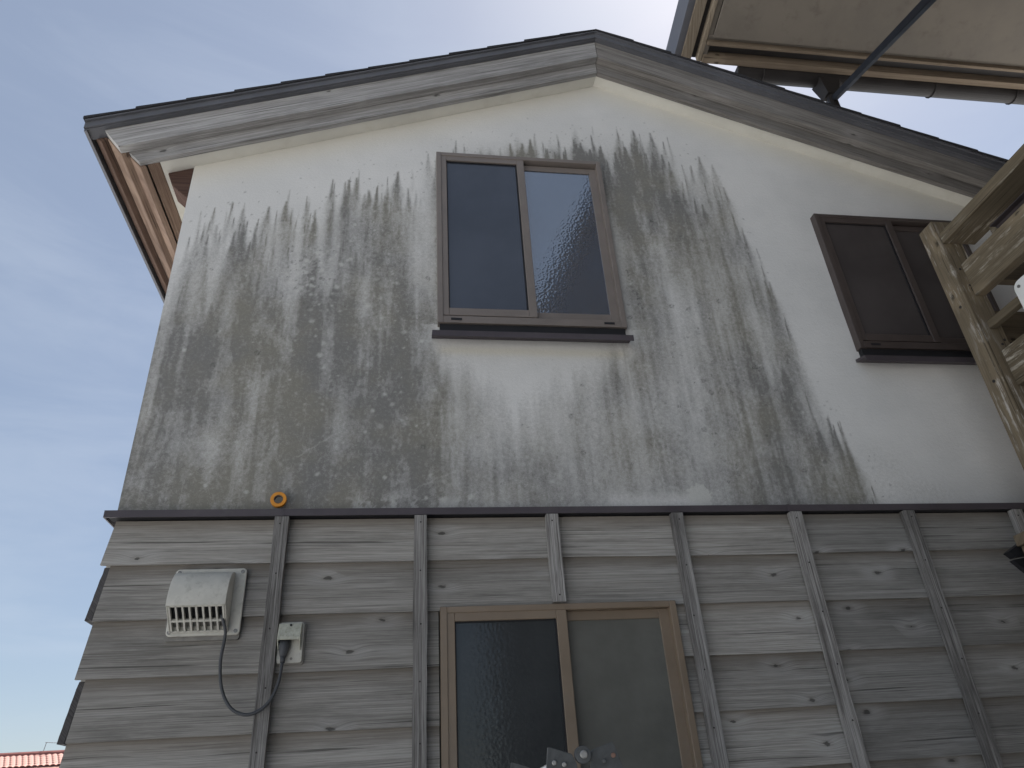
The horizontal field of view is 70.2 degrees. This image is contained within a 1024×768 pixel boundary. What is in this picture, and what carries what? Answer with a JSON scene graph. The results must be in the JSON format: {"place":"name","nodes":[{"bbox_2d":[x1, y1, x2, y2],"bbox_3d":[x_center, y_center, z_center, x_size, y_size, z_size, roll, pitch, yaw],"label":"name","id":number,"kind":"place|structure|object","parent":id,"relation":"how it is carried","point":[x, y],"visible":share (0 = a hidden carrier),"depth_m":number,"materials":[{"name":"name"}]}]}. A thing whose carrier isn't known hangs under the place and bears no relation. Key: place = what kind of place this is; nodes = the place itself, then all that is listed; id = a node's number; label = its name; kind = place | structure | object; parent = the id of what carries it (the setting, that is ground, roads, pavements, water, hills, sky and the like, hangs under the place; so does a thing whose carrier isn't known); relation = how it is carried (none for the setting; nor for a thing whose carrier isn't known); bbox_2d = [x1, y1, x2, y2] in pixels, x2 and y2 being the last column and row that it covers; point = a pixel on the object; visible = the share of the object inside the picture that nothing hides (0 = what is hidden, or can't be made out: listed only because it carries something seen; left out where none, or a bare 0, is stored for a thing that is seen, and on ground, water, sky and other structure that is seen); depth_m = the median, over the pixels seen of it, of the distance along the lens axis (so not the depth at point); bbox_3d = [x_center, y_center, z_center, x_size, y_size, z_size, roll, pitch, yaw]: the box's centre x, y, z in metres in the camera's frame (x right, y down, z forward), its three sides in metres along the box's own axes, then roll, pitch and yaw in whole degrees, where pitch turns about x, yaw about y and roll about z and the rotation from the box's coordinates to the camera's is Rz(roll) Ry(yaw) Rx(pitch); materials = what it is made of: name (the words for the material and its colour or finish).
{"place":"outdoors","nodes":[
{"label":"outdoors","id":0,"kind":"place"},
{"bbox_2d":[0,750,64,767],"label":"house","id":1,"kind":"structure","parent":0,"point":[43,759],"depth_m":34.73,"materials":[{"name":"pink tile"}]},
{"bbox_2d":[0,0,1023,752],"label":"sky","id":2,"kind":"structure","parent":0,"point":[81,306],"materials":[{"name":"blue"}]},
{"bbox_2d":[510,742,622,767],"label":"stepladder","id":3,"kind":"object","parent":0,"point":[605,756],"visible":1,"depth_m":1.13,"materials":[{"name":"metal"}]},
{"label":"ground","id":4,"kind":"structure","parent":0,"visible":0},
{"bbox_2d":[57,29,1023,767],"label":"house","id":5,"kind":"structure","parent":4,"relation":"on","point":[631,401],"depth_m":2.78,"materials":[{"name":"paint"}]},
{"bbox_2d":[163,568,247,642],"bbox_3d":[-0.943,0.665,2.231,0.220,0.216,0.107,1,-30,-8],"label":"vent hood","id":6,"kind":"object","parent":5,"relation":"attached to","point":[199,602],"visible":0.97,"depth_m":2.21,"materials":[{"name":"beige plastic"}]},
{"bbox_2d":[218,614,283,716],"bbox_3d":[-0.781,0.831,2.164,0.199,0.288,0.026,4,-31,-13],"label":"power cable","id":7,"kind":"object","parent":6,"relation":"hanging from","point":[233,710],"visible":1,"depth_m":2.13,"materials":[{"name":"grey rubber"}]},
{"bbox_2d":[270,492,286,507],"bbox_3d":[-0.790,0.392,2.467,0.053,0.053,0.016,1,-30,-8],"label":"tape roll","id":8,"kind":"object","parent":5,"relation":"on","point":[282,503],"visible":1,"depth_m":2.46,"materials":[{"name":"orange plastic"}]},
{"bbox_2d":[275,622,306,665],"bbox_3d":[-0.677,0.789,2.227,0.082,0.126,0.058,1,-30,-8],"label":"power outlet","id":9,"kind":"object","parent":5,"relation":"attached to","point":[294,633],"visible":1,"depth_m":2.22,"materials":[{"name":"beige plastic"}]},
{"bbox_2d":[278,640,290,662],"bbox_3d":[-0.691,0.809,2.208,0.035,0.071,0.037,1,-30,-8],"label":"power plug","id":10,"kind":"object","parent":9,"relation":"attached to","point":[284,646],"visible":1,"depth_m":2.20,"materials":[{"name":"black plastic"}]},
{"bbox_2d":[432,152,633,342],"bbox_3d":[0.055,-0.614,3.201,0.814,1.055,0.100,1,-30,-8],"label":"window","id":11,"kind":"structure","parent":5,"relation":"in","point":[526,252],"depth_m":3.19,"materials":[{"name":"glass"}]},
{"bbox_2d":[439,600,702,767],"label":"window","id":12,"kind":"structure","parent":5,"relation":"in","point":[518,682],"depth_m":2.29,"materials":[{"name":"glass"}]},
{"bbox_2d":[810,213,999,364],"bbox_3d":[1.853,-0.440,3.376,0.800,0.860,0.100,1,-30,-8],"label":"window","id":13,"kind":"structure","parent":5,"relation":"in","point":[894,303],"depth_m":3.36,"materials":[{"name":"black glass"}]},
{"bbox_2d":[666,0,1023,105],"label":"house","id":14,"kind":"structure","parent":4,"relation":"on","point":[970,50],"depth_m":4.55,"materials":[{"name":"concrete"}]},
{"bbox_2d":[827,0,936,102],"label":"slanting pole","id":15,"kind":"object","parent":14,"relation":"attached to","point":[915,14],"visible":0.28,"depth_m":3.48,"materials":[{"name":"metal"}]},
{"bbox_2d":[919,144,1023,551],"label":"balcony frame","id":16,"kind":"object","parent":4,"relation":"on","point":[994,340],"visible":1,"depth_m":2.79,"materials":[{"name":"brown wood"}]},
{"bbox_2d":[989,192,1023,227],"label":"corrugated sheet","id":17,"kind":"object","parent":16,"relation":"on","point":[1008,212],"visible":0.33,"depth_m":2.72,"materials":[{"name":"metal"}]},
{"bbox_2d":[1004,544,1023,572],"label":"metal bracket","id":18,"kind":"object","parent":16,"relation":"attached to","point":[1015,551],"visible":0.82,"depth_m":2.41,"materials":[{"name":"black metal"}]},
{"bbox_2d":[1014,275,1023,307],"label":"white panel","id":19,"kind":"object","parent":16,"relation":"attached to","point":[1019,287],"visible":1,"depth_m":2.63,"materials":[{"name":"white plastic"}]}
]}

